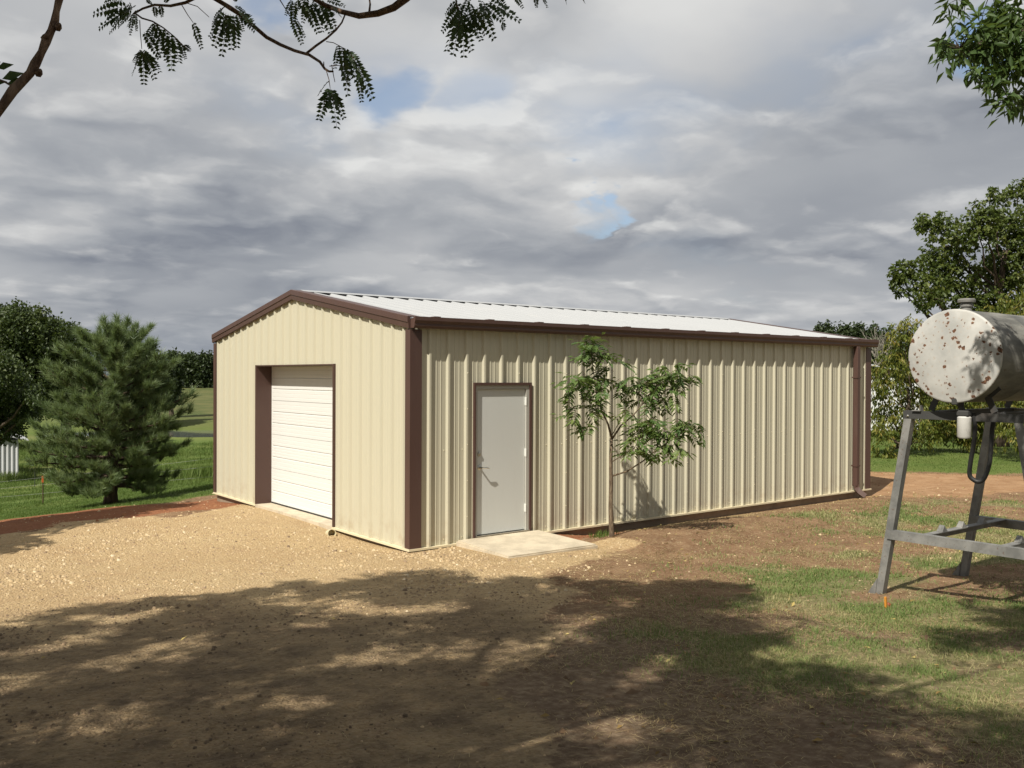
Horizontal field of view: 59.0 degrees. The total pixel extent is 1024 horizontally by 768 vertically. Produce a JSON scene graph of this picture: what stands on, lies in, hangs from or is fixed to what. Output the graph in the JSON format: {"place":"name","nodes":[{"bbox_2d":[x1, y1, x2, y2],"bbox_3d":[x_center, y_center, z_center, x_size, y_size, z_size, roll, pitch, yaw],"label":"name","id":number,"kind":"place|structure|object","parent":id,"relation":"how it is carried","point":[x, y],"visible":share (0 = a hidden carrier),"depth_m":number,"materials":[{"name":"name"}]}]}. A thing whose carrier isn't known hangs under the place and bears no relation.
{"place":"outdoors","nodes":[
{"label":"outdoors","id":0,"kind":"place"},
{"bbox_2d":[0,440,212,519],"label":"field grass","id":1,"kind":"structure","parent":0,"point":[201,484],"depth_m":30.48,"materials":[{"name":"green plant"}]},
{"bbox_2d":[48,430,212,436],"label":"road","id":2,"kind":"structure","parent":0,"point":[193,433],"depth_m":91.12,"materials":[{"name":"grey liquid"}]},
{"bbox_2d":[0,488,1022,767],"bbox_3d":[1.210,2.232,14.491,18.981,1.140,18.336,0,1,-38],"label":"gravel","id":3,"kind":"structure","parent":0,"point":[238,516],"depth_m":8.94,"materials":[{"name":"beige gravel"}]},
{"bbox_2d":[0,375,1023,767],"bbox_3d":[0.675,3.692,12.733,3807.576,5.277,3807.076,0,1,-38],"label":"ground","id":4,"kind":"structure","parent":0,"point":[242,667],"depth_m":6.76,"materials":[{"name":"soil"}]},
{"bbox_2d":[0,434,28,475],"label":"tin shed","id":5,"kind":"structure","parent":4,"relation":"on","point":[9,457],"depth_m":46.83,"materials":[{"name":"silver metal"}]},
{"bbox_2d":[0,348,49,446],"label":"oak tree","id":6,"kind":"object","parent":4,"relation":"on","point":[17,411],"visible":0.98,"depth_m":42.66,"materials":[{"name":"green plant"}]},
{"bbox_2d":[0,296,77,401],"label":"oak tree","id":7,"kind":"object","parent":4,"relation":"on","point":[30,336],"visible":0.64,"depth_m":60.69,"materials":[{"name":"green plant"}]},
{"bbox_2d":[42,476,43,502],"bbox_3d":[-13.299,3.102,25.648,0.045,0.998,0.044,0,1,-38],"label":"fence post","id":8,"kind":"object","parent":4,"relation":"on","point":[42,490],"visible":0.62,"depth_m":25.65,"materials":[{"name":"wood"}]},
{"bbox_2d":[32,318,103,440],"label":"oak tree","id":9,"kind":"object","parent":4,"relation":"on","point":[78,344],"visible":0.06,"depth_m":65.62,"materials":[{"name":"green plant"}]},
{"bbox_2d":[19,311,200,503],"bbox_3d":[-8.896,0.541,19.950,3.569,4.438,3.637,0,1,19],"label":"pine tree","id":10,"kind":"object","parent":4,"relation":"on","point":[105,413],"visible":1,"depth_m":19.50,"materials":[{"name":"green plant"}]},
{"bbox_2d":[128,351,167,426],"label":"field edge tree","id":11,"kind":"object","parent":4,"relation":"on","point":[149,355],"visible":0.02,"depth_m":95.56,"materials":[{"name":"green plant"}]},
{"bbox_2d":[142,346,177,417],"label":"field edge tree","id":12,"kind":"object","parent":4,"relation":"on","point":[172,374],"visible":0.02,"depth_m":100.16,"materials":[{"name":"green plant"}]},
{"bbox_2d":[167,347,186,417],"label":"field edge tree","id":13,"kind":"object","parent":4,"relation":"on","point":[179,373],"visible":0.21,"depth_m":107.94,"materials":[{"name":"green plant"}]},
{"bbox_2d":[174,350,199,387],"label":"hilltop tree","id":14,"kind":"object","parent":4,"relation":"on","point":[188,360],"visible":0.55,"depth_m":185.08,"materials":[{"name":"green plant"}]},
{"bbox_2d":[169,463,212,481],"bbox_3d":[-10.997,3.137,32.088,3.111,0.897,2.799,0,1,-38],"label":"weed clump","id":15,"kind":"object","parent":4,"relation":"on","point":[206,471],"visible":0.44,"depth_m":31.72,"materials":[{"name":"green plant"}]},
{"bbox_2d":[189,350,212,387],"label":"hilltop tree","id":16,"kind":"object","parent":4,"relation":"on","point":[204,374],"visible":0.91,"depth_m":185.47,"materials":[{"name":"green plant"}]},
{"bbox_2d":[0,0,584,129],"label":"locust tree","id":17,"kind":"object","parent":4,"relation":"on","point":[457,22],"visible":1,"depth_m":5.82,"materials":[{"name":"green plant"}]},
{"bbox_2d":[325,529,335,535],"bbox_3d":[-2.712,2.230,13.518,0.128,0.156,0.228,0,1,-23],"label":"pipe stub","id":18,"kind":"object","parent":4,"relation":"on","point":[329,532],"visible":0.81,"depth_m":13.51,"materials":[{"name":"plastic"}]},
{"bbox_2d":[0,473,1023,767],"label":"soil clods","id":19,"kind":"object","parent":4,"relation":"on","point":[632,691],"visible":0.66,"depth_m":7.16,"materials":[{"name":"brown soil"}]},
{"bbox_2d":[456,530,597,557],"bbox_3d":[0.197,2.306,12.432,1.520,0.296,1.240,0,1,-38],"label":"concrete stoop","id":20,"kind":"object","parent":4,"relation":"on","point":[527,543],"visible":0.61,"depth_m":12.32,"materials":[{"name":"beige concrete"}]},
{"bbox_2d":[41,484,1017,761],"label":"fallen leaves","id":21,"kind":"object","parent":4,"relation":"on","point":[727,620],"visible":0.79,"depth_m":7.72,"materials":[{"name":"brown plant"}]},
{"bbox_2d":[212,290,878,551],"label":"metal building","id":22,"kind":"structure","parent":4,"relation":"on","point":[409,424],"depth_m":14.59,"materials":[{"name":"beige metal"}]},
{"bbox_2d":[271,366,331,519],"bbox_3d":[-3.407,0.929,15.163,0.056,2.457,3.060,0,1,-38],"label":"overhead door","id":23,"kind":"structure","parent":22,"relation":"in","point":[301,395],"depth_m":15.30,"materials":[{"name":"white metal"}]},
{"bbox_2d":[472,383,531,538],"bbox_3d":[-0.138,1.089,13.006,1.036,2.219,0.140,0,1,-38],"label":"walk door","id":24,"kind":"structure","parent":22,"relation":"in","point":[502,412],"depth_m":13.02,"materials":[{"name":"grey paint"}]},
{"bbox_2d":[112,494,1023,767],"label":"dry straw","id":25,"kind":"object","parent":4,"relation":"on","point":[760,682],"visible":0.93,"depth_m":6.65,"materials":[{"name":"beige plant"}]},
{"bbox_2d":[589,529,618,537],"bbox_3d":[1.307,2.175,13.180,0.466,0.180,0.500,0,1,-38],"label":"weed clump","id":26,"kind":"object","parent":4,"relation":"on","point":[600,534],"visible":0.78,"depth_m":13.11,"materials":[{"name":"green plant"}]},
{"bbox_2d":[550,332,705,536],"bbox_3d":[1.634,0.777,12.926,2.221,3.011,1.242,0,1,2],"label":"sapling","id":27,"kind":"object","parent":4,"relation":"on","point":[648,432],"visible":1,"depth_m":12.86,"materials":[{"name":"green plant"}]},
{"bbox_2d":[813,321,823,331],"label":"woodland tree","id":28,"kind":"object","parent":4,"relation":"on","point":[817,328],"visible":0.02,"depth_m":120.79,"materials":[{"name":"green plant"}]},
{"bbox_2d":[818,319,838,334],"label":"woodland tree","id":29,"kind":"object","parent":4,"relation":"on","point":[828,328],"visible":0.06,"depth_m":110.08,"materials":[{"name":"green plant"}]},
{"bbox_2d":[835,320,857,336],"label":"woodland tree","id":30,"kind":"object","parent":4,"relation":"on","point":[846,330],"visible":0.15,"depth_m":116.30,"materials":[{"name":"green plant"}]},
{"bbox_2d":[850,321,867,337],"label":"woodland tree","id":31,"kind":"object","parent":4,"relation":"on","point":[856,327],"visible":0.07,"depth_m":120.69,"materials":[{"name":"green plant"}]},
{"bbox_2d":[860,320,883,375],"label":"woodland tree","id":32,"kind":"object","parent":4,"relation":"on","point":[870,330],"visible":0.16,"depth_m":115.32,"materials":[{"name":"green plant"}]},
{"bbox_2d":[860,325,897,364],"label":"bare tree","id":33,"kind":"object","parent":4,"relation":"on","point":[880,347],"visible":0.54,"depth_m":103.50,"materials":[{"name":"grey plant"}]},
{"bbox_2d":[880,325,893,374],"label":"woodland tree","id":34,"kind":"object","parent":4,"relation":"on","point":[886,330],"visible":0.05,"depth_m":118.34,"materials":[{"name":"green plant"}]},
{"bbox_2d":[884,597,890,606],"bbox_3d":[3.483,2.047,8.387,0.056,0.157,0.084,1,1,32],"label":"survey marker","id":35,"kind":"object","parent":4,"relation":"on","point":[886,602],"visible":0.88,"depth_m":8.37,"materials":[{"name":"orange plastic"}]},
{"bbox_2d":[871,364,919,430],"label":"white outbuilding","id":36,"kind":"structure","parent":4,"relation":"on","point":[877,406],"depth_m":40.00,"materials":[{"name":"metal"}]},
{"bbox_2d":[890,331,910,371],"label":"woodland tree","id":37,"kind":"object","parent":4,"relation":"on","point":[903,353],"visible":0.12,"depth_m":115.39,"materials":[{"name":"green plant"}]},
{"bbox_2d":[871,313,953,458],"bbox_3d":[11.744,0.235,27.207,3.716,4.658,2.249,0,1,-38],"label":"fruit tree","id":38,"kind":"object","parent":4,"relation":"on","point":[879,430],"visible":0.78,"depth_m":26.97,"materials":[{"name":"green plant"}]},
{"bbox_2d":[868,386,1023,593],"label":"tank stand","id":39,"kind":"object","parent":4,"relation":"on","point":[968,545],"visible":0.79,"depth_m":9.02,"materials":[{"name":"grey paint"}]},
{"bbox_2d":[908,298,1023,483],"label":"fuel tank","id":40,"kind":"object","parent":39,"relation":"on","point":[964,354],"visible":0.94,"depth_m":8.41,"materials":[{"name":"metal"}]},
{"bbox_2d":[886,178,1023,446],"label":"broadleaf tree","id":41,"kind":"object","parent":4,"relation":"on","point":[942,271],"visible":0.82,"depth_m":30.90,"materials":[{"name":"green plant"}]},
{"bbox_2d":[916,397,1022,453],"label":"fruit tree","id":42,"kind":"object","parent":4,"relation":"on","point":[950,426],"visible":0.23,"depth_m":28.09,"materials":[{"name":"green plant"}]},
{"bbox_2d":[927,0,1023,128],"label":"pecan tree","id":43,"kind":"object","parent":4,"relation":"on","point":[995,37],"visible":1,"depth_m":6.08,"materials":[{"name":"green plant"}]},
{"bbox_2d":[976,288,1023,454],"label":"fruit tree","id":44,"kind":"object","parent":4,"relation":"on","point":[1018,302],"visible":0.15,"depth_m":26.17,"materials":[{"name":"green plant"}]},
{"bbox_2d":[0,0,1023,373],"label":"sky","id":45,"kind":"structure","parent":0,"point":[771,162],"materials":[{"name":"grey"}]},
{"bbox_2d":[553,493,1023,767],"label":"lawn grass","id":46,"kind":"structure","parent":0,"point":[928,605],"depth_m":7.54,"materials":[{"name":"green plant"}]},
{"bbox_2d":[870,419,1021,476],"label":"orchard grass","id":47,"kind":"structure","parent":0,"point":[958,460],"depth_m":26.46,"materials":[{"name":"green plant"}]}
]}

